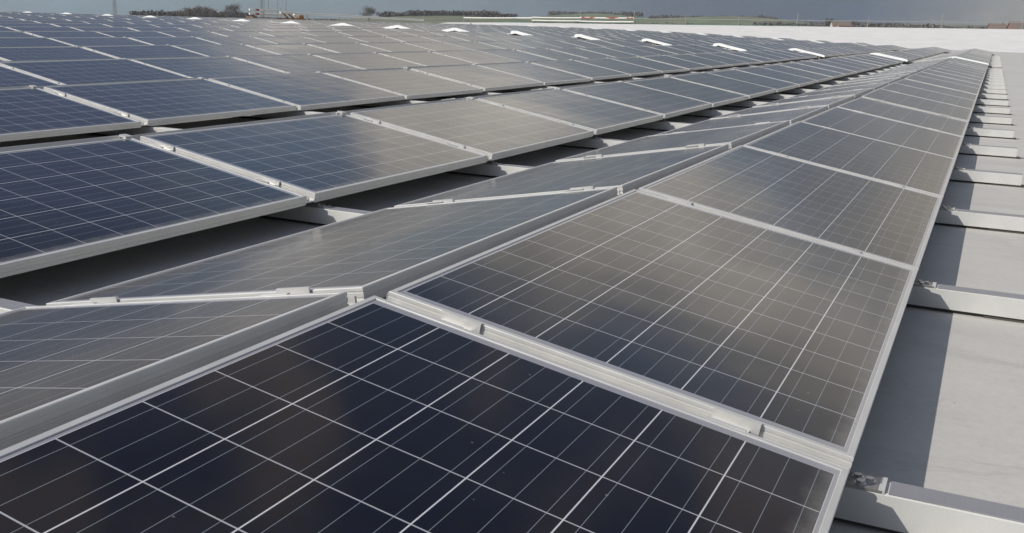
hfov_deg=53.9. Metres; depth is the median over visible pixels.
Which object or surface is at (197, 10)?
tree
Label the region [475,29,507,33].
solar panel
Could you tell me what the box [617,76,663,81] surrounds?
solar panel
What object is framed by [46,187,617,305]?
solar panel
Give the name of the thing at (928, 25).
hedgerow
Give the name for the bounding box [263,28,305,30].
solar panel
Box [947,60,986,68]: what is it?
solar panel
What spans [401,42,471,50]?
solar panel
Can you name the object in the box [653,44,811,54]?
hidden mounting rails
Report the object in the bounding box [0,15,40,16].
solar panel
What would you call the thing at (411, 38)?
solar panel
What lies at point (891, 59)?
solar panel
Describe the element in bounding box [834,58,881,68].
solar panel
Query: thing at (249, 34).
solar panel
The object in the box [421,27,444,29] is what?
solar panel
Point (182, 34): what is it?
solar panel
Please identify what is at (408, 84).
solar panel
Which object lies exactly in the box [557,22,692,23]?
hedgerow
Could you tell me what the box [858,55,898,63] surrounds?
solar panel
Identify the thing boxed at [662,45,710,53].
solar panel
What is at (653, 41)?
end plate
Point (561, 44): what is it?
solar panel
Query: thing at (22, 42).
solar panel
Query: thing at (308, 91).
solar panel
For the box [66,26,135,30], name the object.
solar panel
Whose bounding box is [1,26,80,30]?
solar panel
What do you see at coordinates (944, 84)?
solar panel
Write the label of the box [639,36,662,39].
solar panel
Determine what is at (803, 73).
solar panel
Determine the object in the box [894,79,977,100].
solar panel
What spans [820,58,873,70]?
solar panel
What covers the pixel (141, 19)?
solar panel
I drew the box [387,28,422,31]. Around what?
solar panel
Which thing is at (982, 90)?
mounting rail
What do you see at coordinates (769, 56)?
solar panel
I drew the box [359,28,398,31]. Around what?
solar panel
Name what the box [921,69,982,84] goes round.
solar panel
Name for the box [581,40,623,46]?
solar panel
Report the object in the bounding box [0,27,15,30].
solar panel
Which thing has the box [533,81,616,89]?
solar panel
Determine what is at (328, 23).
solar panel
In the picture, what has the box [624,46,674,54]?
solar panel
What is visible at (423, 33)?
solar panel
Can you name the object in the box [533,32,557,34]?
solar panel
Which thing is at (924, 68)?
solar panel
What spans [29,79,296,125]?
solar panel
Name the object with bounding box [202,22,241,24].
solar panel
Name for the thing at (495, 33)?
solar panel
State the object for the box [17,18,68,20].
solar panel
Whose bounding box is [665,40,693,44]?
solar panel
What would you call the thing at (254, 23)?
solar panel
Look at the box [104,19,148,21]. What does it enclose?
solar panel
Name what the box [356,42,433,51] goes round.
solar panel
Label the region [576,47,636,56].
solar panel
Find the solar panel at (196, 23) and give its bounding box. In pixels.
[167,22,209,24]
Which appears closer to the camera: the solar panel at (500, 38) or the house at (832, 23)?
the solar panel at (500, 38)
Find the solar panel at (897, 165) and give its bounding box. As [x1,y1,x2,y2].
[744,121,955,199]
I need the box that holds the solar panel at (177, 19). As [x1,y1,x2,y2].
[157,18,193,20]
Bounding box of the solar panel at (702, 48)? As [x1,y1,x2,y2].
[682,45,722,52]
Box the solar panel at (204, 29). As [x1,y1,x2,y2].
[174,27,230,30]
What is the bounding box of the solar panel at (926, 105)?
[861,88,972,121]
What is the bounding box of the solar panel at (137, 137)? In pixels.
[131,112,335,139]
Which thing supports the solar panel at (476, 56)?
on the hidden mounting rails at (733, 49)
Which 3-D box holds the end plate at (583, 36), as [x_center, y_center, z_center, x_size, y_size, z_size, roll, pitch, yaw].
[2.870,-8.405,37.287,1.195,0.362,0.050,8,15,24]
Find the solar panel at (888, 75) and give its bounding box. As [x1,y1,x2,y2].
[845,71,916,81]
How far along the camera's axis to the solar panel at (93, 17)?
39.64 m
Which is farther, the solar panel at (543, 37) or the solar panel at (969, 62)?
the solar panel at (543, 37)
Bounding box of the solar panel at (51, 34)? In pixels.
[19,31,111,37]
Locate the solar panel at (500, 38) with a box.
[476,35,520,40]
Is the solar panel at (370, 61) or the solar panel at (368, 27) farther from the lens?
the solar panel at (368, 27)
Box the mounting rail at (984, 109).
[547,81,1010,114]
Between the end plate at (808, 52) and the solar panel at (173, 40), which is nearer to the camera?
the solar panel at (173, 40)
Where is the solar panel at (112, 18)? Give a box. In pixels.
[88,17,128,19]
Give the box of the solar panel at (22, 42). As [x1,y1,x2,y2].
[0,38,71,46]
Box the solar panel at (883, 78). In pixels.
[828,74,908,86]
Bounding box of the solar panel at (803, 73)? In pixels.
[756,65,832,82]
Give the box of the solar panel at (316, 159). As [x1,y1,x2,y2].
[119,114,487,202]
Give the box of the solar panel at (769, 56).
[739,51,787,61]
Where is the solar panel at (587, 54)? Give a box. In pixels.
[547,48,614,58]
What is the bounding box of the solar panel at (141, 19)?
[127,18,160,19]
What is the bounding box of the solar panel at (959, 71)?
[933,65,984,77]
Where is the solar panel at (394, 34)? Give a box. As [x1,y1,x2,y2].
[369,31,415,35]
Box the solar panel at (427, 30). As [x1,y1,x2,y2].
[412,28,445,31]
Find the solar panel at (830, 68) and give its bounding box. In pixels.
[793,61,855,75]
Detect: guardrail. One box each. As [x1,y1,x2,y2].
[229,11,470,23]
[464,10,1023,28]
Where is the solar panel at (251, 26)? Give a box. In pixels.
[228,24,273,27]
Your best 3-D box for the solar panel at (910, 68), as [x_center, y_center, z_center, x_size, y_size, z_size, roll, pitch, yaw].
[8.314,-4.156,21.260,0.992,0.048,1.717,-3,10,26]
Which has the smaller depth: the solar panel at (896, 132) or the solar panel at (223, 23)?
the solar panel at (896, 132)
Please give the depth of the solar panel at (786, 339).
2.39 m
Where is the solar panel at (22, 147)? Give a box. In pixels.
[0,135,118,151]
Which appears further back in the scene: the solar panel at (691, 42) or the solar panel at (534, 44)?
the solar panel at (691, 42)
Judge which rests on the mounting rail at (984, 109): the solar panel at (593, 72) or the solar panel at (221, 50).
the solar panel at (593, 72)
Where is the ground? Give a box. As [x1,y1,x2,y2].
[227,17,1007,28]
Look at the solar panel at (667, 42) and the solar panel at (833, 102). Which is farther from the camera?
the solar panel at (667, 42)
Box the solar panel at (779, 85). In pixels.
[702,69,798,91]
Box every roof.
[0,48,1023,532]
[444,22,1023,52]
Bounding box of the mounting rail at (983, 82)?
[710,67,1004,85]
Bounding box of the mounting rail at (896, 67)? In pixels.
[775,61,1003,75]
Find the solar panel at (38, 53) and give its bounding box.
[0,47,117,60]
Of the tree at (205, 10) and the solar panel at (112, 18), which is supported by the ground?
the tree at (205, 10)
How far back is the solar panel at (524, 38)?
32.17 m
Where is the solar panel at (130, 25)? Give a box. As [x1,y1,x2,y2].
[99,23,156,26]
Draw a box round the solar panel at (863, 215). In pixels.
[637,145,942,275]
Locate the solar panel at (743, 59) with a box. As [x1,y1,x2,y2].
[709,53,762,64]
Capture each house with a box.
[830,20,839,26]
[836,20,850,26]
[986,23,1006,28]
[1006,21,1023,28]
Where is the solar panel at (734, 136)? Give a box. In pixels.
[556,120,789,161]
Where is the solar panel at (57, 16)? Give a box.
[36,15,75,16]
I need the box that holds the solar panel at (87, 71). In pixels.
[0,59,188,84]
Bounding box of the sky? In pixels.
[0,0,1023,24]
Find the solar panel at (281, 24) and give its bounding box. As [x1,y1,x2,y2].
[268,23,298,24]
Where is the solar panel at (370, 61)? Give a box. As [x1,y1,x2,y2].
[308,53,423,68]
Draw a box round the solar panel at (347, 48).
[303,43,389,52]
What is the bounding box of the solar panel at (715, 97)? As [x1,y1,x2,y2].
[619,77,748,106]
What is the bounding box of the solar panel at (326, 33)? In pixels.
[298,31,350,35]
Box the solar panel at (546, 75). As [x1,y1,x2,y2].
[472,63,590,85]
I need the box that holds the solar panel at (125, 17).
[108,16,140,17]
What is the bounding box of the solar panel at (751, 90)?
[666,72,776,98]
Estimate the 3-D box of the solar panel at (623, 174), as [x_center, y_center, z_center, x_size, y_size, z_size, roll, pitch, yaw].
[0.301,-0.416,4.617,0.992,0.049,1.717,-3,10,26]
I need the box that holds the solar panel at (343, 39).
[306,36,364,42]
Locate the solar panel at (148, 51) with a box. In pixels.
[75,45,206,58]
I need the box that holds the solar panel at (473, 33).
[456,32,490,35]
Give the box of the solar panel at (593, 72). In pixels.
[526,60,629,80]
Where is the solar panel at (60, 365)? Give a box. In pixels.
[0,292,348,450]
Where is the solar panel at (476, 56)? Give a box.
[428,50,520,63]
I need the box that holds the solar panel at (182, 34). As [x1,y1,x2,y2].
[160,32,222,36]
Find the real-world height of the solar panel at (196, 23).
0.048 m
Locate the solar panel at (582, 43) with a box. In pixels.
[557,40,603,46]
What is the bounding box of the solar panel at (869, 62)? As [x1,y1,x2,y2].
[843,57,887,66]
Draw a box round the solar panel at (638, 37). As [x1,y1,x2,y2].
[627,36,646,39]
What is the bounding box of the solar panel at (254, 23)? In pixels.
[238,23,271,24]
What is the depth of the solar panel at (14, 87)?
7.09 m
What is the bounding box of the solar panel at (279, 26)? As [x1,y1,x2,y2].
[266,25,303,27]
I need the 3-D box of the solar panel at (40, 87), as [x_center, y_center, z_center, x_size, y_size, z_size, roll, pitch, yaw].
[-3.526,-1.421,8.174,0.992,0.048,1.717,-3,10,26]
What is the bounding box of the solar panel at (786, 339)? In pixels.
[386,189,917,474]
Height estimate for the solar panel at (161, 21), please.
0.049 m
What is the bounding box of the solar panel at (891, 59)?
[864,54,903,62]
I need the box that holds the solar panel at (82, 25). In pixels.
[46,23,110,26]
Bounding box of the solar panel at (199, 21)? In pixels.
[178,20,216,22]
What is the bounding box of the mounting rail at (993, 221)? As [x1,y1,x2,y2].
[82,126,1023,233]
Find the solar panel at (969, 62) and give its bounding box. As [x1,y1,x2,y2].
[950,58,987,67]
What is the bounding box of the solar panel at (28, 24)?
[0,23,58,26]
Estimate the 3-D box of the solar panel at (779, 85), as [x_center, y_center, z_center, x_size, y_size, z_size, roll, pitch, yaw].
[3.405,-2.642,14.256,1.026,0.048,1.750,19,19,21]
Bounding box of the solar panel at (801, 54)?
[776,49,816,57]
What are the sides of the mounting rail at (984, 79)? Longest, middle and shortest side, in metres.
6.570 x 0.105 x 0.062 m
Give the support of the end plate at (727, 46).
on the roof at (946, 412)
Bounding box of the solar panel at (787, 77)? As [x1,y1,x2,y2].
[732,67,817,86]
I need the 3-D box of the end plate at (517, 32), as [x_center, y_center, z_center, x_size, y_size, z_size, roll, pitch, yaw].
[0.497,-8.778,38.345,1.195,0.362,0.050,8,15,24]
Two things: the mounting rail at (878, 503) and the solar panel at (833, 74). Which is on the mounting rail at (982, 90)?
the solar panel at (833, 74)
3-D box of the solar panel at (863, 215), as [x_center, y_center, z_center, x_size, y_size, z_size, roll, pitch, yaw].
[1.235,-0.284,4.208,0.998,0.044,1.717,19,19,21]
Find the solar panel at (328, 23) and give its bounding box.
[315,22,338,24]
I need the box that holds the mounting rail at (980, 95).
[633,74,1008,99]
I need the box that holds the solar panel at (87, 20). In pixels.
[66,19,109,20]
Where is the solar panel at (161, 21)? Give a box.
[145,20,181,21]
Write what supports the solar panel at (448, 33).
on the hidden mounting rails at (733, 49)
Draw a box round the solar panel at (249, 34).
[208,31,270,36]
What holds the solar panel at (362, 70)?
on the hidden mounting rails at (733, 49)
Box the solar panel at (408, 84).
[316,69,482,99]
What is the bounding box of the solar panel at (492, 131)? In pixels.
[337,99,593,160]
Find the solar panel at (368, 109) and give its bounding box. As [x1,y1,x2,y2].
[318,98,466,114]
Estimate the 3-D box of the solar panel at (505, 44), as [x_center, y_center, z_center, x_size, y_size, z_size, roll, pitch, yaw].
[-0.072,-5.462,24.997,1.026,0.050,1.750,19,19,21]
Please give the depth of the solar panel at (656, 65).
18.32 m
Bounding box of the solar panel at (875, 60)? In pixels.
[849,56,893,65]
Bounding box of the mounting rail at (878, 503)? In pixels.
[0,298,1023,532]
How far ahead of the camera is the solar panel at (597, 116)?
8.09 m
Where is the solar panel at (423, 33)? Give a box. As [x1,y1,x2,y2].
[400,31,441,35]
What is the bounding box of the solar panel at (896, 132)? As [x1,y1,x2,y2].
[802,107,963,158]
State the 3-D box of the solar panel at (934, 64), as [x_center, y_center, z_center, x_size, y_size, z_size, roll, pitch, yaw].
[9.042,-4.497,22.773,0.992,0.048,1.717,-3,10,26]
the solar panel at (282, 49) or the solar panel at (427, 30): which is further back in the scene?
the solar panel at (427, 30)
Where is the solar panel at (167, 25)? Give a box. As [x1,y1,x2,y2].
[150,24,201,27]
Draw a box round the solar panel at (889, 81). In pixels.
[810,78,899,91]
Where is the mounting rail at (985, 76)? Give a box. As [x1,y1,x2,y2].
[749,64,1003,78]
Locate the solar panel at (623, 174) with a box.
[394,144,728,206]
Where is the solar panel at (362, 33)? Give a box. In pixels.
[335,31,384,35]
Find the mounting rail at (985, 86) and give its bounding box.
[691,69,1006,89]
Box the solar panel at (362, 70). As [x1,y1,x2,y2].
[320,68,403,72]
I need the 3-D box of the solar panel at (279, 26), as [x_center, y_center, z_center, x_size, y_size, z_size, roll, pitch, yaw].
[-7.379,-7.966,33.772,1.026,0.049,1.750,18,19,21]
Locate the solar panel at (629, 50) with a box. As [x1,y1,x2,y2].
[604,46,658,55]
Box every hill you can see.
[335,15,540,22]
[524,13,642,22]
[601,16,819,24]
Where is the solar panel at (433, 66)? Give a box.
[402,64,470,68]
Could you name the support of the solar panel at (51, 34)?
on the hidden mounting rails at (733, 49)
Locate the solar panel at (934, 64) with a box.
[887,63,937,70]
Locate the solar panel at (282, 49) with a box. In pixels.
[241,44,335,54]
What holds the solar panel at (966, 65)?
on the mounting rail at (882, 69)
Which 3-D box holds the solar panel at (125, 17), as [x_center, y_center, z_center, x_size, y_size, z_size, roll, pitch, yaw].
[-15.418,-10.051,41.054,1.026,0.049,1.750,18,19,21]
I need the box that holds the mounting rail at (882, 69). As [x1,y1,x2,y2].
[761,62,1003,76]
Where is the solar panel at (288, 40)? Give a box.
[250,36,324,43]
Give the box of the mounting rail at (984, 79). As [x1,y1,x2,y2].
[728,65,1003,81]
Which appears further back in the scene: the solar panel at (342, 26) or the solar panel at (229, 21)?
the solar panel at (229, 21)
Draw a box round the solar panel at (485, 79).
[404,65,543,91]
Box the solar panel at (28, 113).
[0,88,140,141]
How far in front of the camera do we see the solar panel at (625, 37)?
41.15 m
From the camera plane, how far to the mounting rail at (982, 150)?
7.91 m
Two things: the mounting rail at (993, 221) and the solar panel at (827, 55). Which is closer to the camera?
the mounting rail at (993, 221)
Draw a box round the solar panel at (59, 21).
[30,20,85,22]
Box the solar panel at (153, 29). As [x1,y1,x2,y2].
[124,27,186,30]
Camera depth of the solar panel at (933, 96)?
11.76 m
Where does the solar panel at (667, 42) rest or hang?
on the hidden mounting rails at (733, 49)
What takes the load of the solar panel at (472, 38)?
on the hidden mounting rails at (733, 49)
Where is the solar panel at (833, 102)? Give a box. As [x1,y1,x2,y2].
[710,95,853,118]
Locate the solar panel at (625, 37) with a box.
[612,36,639,40]
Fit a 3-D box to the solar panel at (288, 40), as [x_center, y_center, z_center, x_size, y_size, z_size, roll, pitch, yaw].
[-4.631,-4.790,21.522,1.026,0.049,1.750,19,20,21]
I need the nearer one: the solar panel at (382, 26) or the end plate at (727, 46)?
the end plate at (727, 46)
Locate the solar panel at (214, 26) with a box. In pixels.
[189,24,237,27]
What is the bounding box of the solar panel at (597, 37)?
[589,36,609,39]
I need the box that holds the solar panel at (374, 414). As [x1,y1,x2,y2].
[0,295,849,532]
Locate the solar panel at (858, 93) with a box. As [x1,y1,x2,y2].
[753,88,873,106]
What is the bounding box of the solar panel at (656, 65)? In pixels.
[607,57,687,72]
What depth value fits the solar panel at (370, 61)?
14.83 m
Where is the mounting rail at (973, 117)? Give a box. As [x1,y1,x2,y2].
[496,86,1012,125]
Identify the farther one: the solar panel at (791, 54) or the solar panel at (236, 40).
the solar panel at (791, 54)
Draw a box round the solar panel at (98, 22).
[83,21,131,23]
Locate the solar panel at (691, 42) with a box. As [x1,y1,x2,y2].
[678,40,701,44]
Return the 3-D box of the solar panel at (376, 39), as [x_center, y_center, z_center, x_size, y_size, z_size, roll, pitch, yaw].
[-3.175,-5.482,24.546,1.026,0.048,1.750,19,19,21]
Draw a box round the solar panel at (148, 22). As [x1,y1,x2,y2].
[124,21,169,23]
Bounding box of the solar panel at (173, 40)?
[125,37,216,44]
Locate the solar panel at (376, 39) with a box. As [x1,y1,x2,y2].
[347,36,402,41]
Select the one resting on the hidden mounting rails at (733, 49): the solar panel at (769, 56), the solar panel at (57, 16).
the solar panel at (57, 16)
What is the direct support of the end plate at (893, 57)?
on the roof at (946, 412)
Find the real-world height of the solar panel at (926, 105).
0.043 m
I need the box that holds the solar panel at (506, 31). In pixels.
[496,30,511,32]
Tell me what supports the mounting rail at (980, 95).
on the roof at (946, 412)
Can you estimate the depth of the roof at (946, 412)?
3.24 m
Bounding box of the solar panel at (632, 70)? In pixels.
[570,58,661,76]
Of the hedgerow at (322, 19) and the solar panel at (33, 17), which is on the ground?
the hedgerow at (322, 19)
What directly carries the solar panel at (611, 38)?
on the hidden mounting rails at (733, 49)
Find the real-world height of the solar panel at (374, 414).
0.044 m
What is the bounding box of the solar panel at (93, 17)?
[76,16,110,17]
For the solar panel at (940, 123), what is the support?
on the mounting rail at (982, 150)
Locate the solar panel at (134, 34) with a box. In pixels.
[98,31,173,36]
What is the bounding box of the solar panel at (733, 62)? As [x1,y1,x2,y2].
[689,53,747,65]
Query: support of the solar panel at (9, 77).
on the hidden mounting rails at (733, 49)
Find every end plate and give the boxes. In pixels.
[328,23,352,25]
[383,25,410,28]
[442,28,469,31]
[511,31,530,34]
[574,34,600,39]
[642,38,670,44]
[713,43,746,50]
[789,48,824,58]
[870,53,907,63]
[949,56,988,64]
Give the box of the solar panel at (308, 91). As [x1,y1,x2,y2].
[198,72,403,110]
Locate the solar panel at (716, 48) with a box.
[698,45,735,51]
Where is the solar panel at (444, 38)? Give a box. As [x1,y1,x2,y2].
[420,36,465,41]
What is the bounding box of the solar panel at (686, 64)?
[637,55,710,70]
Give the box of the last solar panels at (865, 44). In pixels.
[477,24,875,45]
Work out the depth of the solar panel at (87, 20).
33.00 m
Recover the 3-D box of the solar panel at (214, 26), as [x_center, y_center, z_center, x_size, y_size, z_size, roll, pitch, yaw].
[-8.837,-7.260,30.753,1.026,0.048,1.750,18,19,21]
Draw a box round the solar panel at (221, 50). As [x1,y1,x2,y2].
[166,44,278,55]
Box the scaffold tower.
[249,0,304,19]
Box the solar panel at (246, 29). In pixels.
[219,27,269,30]
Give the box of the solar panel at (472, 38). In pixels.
[451,36,494,40]
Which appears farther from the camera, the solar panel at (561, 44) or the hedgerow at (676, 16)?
the hedgerow at (676, 16)
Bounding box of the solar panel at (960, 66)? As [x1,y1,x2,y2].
[942,62,985,73]
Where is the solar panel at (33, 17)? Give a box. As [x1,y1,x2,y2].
[5,16,53,18]
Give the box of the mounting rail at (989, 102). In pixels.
[595,77,1009,106]
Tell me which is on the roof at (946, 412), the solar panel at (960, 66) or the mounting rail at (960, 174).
the mounting rail at (960, 174)
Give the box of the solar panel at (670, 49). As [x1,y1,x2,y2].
[646,46,695,53]
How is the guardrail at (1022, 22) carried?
on the roof at (1001, 40)
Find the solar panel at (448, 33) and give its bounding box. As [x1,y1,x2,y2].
[431,32,467,35]
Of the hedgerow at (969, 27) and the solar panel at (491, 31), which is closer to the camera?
the solar panel at (491, 31)
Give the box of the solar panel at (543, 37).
[523,35,561,40]
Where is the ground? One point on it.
(959, 26)
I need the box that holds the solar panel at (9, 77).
[0,65,60,86]
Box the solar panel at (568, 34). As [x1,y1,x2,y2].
[550,32,573,36]
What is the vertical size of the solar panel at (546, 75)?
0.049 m
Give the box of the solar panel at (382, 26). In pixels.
[370,25,388,27]
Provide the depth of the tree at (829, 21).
1123.05 m
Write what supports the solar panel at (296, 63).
on the hidden mounting rails at (733, 49)
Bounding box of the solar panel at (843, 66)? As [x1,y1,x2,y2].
[807,60,865,72]
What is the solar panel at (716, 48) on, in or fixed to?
on the hidden mounting rails at (733, 49)
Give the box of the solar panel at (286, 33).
[255,31,314,35]
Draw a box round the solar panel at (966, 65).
[945,61,986,70]
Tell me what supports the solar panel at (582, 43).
on the hidden mounting rails at (733, 49)
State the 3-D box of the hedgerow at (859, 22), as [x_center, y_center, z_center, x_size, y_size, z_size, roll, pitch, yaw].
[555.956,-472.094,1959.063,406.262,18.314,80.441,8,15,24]
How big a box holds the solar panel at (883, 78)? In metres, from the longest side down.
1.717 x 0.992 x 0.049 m
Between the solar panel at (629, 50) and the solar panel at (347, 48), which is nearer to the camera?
the solar panel at (347, 48)
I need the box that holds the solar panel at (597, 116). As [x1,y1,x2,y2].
[468,89,662,134]
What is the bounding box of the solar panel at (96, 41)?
[43,37,150,45]
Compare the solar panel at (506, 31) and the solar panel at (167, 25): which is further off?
the solar panel at (506, 31)
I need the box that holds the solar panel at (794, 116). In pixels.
[656,105,827,134]
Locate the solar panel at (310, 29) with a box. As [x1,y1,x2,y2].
[299,28,337,31]
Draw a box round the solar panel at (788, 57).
[757,50,798,59]
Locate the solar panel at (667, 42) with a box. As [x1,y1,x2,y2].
[656,40,680,44]
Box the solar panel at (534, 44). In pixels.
[509,41,560,48]
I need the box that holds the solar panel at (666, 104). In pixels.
[556,82,711,118]
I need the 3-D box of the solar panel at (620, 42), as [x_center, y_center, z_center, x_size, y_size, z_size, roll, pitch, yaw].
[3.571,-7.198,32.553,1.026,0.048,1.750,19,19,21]
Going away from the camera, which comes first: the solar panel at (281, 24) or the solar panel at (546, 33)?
the solar panel at (281, 24)
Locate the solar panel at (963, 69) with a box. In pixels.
[938,63,984,74]
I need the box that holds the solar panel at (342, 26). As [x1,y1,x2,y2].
[324,25,357,27]
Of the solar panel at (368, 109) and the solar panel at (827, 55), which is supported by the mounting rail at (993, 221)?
the solar panel at (368, 109)
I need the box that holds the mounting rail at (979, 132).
[431,92,1015,139]
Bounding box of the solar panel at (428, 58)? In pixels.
[374,52,475,65]
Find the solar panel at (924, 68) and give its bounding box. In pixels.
[871,66,928,74]
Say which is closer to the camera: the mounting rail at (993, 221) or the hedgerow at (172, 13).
the mounting rail at (993, 221)
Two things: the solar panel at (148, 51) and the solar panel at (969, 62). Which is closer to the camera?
the solar panel at (148, 51)
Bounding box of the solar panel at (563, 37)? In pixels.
[550,35,580,39]
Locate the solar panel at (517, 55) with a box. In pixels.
[478,50,552,61]
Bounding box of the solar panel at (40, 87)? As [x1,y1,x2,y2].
[37,78,197,88]
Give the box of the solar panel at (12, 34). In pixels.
[0,32,37,36]
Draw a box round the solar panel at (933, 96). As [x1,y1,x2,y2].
[880,82,975,108]
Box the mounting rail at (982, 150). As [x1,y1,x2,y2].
[349,100,1019,158]
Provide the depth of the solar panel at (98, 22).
30.36 m
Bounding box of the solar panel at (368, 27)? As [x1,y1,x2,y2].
[354,26,385,28]
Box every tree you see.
[184,8,195,16]
[189,6,202,16]
[200,5,217,16]
[223,10,234,17]
[225,3,244,17]
[360,6,380,19]
[825,18,834,26]
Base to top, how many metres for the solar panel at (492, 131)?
0.048 m
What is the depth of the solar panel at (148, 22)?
31.93 m
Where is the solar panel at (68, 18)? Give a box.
[51,17,91,18]
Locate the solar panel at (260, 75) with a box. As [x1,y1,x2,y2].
[205,72,315,79]
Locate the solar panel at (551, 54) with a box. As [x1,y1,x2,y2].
[513,49,586,59]
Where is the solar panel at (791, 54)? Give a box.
[767,50,808,58]
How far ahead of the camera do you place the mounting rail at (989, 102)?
14.88 m
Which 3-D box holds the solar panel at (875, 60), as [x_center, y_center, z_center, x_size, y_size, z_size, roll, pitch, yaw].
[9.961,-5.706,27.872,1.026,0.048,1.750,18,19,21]
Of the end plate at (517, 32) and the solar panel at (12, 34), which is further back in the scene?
the end plate at (517, 32)
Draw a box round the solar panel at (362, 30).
[329,28,368,31]
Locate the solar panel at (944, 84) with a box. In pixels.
[904,74,979,94]
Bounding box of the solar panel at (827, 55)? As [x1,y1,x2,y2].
[801,49,831,56]
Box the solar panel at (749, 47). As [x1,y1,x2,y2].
[733,44,763,50]
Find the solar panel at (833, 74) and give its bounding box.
[777,63,845,78]
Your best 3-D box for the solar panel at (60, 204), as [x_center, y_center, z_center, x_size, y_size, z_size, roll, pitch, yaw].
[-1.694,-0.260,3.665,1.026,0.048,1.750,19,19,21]
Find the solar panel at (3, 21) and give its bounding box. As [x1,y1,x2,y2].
[0,20,37,22]
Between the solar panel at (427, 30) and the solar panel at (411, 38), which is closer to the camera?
the solar panel at (411, 38)
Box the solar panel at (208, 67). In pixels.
[122,57,285,77]
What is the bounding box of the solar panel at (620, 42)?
[601,40,640,45]
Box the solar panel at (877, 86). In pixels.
[789,82,887,97]
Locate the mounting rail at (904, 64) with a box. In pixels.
[797,59,1001,69]
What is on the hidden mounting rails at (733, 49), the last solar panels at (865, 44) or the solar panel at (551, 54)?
the solar panel at (551, 54)
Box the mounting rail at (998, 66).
[817,56,1001,67]
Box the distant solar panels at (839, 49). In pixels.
[0,12,992,77]
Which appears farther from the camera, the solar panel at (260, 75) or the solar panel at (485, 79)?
the solar panel at (485, 79)
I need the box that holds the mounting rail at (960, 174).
[235,111,1023,187]
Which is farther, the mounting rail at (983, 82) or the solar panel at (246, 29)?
the solar panel at (246, 29)
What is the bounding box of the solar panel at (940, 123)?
[836,97,968,136]
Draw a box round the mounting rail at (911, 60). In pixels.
[813,55,1000,64]
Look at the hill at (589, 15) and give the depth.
2093.82 m
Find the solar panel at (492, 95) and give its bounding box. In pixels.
[443,88,553,99]
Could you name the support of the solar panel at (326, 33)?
on the hidden mounting rails at (733, 49)
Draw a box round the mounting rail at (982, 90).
[660,71,1006,94]
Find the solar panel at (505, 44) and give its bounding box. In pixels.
[475,41,535,48]
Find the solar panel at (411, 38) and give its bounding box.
[383,36,438,41]
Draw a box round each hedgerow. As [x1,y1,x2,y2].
[129,9,256,17]
[305,18,339,20]
[376,11,517,16]
[407,10,499,14]
[548,11,643,16]
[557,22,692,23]
[648,14,776,18]
[753,21,944,27]
[801,21,908,24]
[877,25,986,28]
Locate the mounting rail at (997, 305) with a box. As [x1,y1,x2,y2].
[259,203,1023,322]
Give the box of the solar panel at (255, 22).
[242,21,271,22]
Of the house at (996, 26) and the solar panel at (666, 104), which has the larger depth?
the house at (996, 26)
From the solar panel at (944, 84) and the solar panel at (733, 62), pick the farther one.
the solar panel at (733, 62)
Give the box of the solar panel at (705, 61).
[666,54,730,67]
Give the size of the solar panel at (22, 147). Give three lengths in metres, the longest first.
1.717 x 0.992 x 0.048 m
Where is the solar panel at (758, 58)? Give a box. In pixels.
[723,52,776,62]
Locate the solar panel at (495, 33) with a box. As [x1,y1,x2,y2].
[479,32,510,35]
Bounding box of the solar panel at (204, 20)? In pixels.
[191,19,221,20]
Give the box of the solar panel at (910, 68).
[883,65,933,71]
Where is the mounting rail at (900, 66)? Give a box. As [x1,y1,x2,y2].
[787,60,1002,71]
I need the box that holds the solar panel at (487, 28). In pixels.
[478,28,496,29]
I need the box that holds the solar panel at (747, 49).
[725,44,756,50]
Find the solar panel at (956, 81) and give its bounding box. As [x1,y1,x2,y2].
[915,72,980,88]
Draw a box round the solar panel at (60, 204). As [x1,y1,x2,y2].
[0,138,306,277]
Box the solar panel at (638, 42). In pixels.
[621,40,656,45]
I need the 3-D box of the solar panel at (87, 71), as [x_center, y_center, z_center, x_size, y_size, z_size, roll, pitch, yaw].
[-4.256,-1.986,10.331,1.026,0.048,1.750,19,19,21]
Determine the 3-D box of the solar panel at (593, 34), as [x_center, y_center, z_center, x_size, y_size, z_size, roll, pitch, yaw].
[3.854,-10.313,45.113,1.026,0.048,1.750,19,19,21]
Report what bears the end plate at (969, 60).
on the roof at (946, 412)
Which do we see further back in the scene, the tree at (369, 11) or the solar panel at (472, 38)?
the tree at (369, 11)
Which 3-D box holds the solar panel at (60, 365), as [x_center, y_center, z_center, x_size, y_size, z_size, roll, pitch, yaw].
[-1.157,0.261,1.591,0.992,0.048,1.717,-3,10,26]
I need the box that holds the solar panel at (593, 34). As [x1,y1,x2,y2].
[583,33,602,35]
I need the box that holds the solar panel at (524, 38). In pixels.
[501,35,543,40]
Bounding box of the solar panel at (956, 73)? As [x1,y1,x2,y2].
[928,67,983,80]
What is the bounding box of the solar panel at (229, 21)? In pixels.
[213,21,245,22]
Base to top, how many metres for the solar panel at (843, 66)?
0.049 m
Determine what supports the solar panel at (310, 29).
on the hidden mounting rails at (733, 49)
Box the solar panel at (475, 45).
[441,41,502,49]
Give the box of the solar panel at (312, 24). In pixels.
[294,23,327,25]
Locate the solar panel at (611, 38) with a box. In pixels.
[598,36,624,39]
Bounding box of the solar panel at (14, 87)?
[0,86,28,88]
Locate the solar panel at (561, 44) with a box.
[533,40,580,47]
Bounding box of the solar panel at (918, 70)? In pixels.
[859,69,922,77]
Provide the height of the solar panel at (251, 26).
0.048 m
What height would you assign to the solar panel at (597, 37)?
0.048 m
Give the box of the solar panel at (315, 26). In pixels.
[295,25,331,27]
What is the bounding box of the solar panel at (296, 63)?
[226,55,361,72]
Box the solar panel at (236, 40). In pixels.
[191,36,275,44]

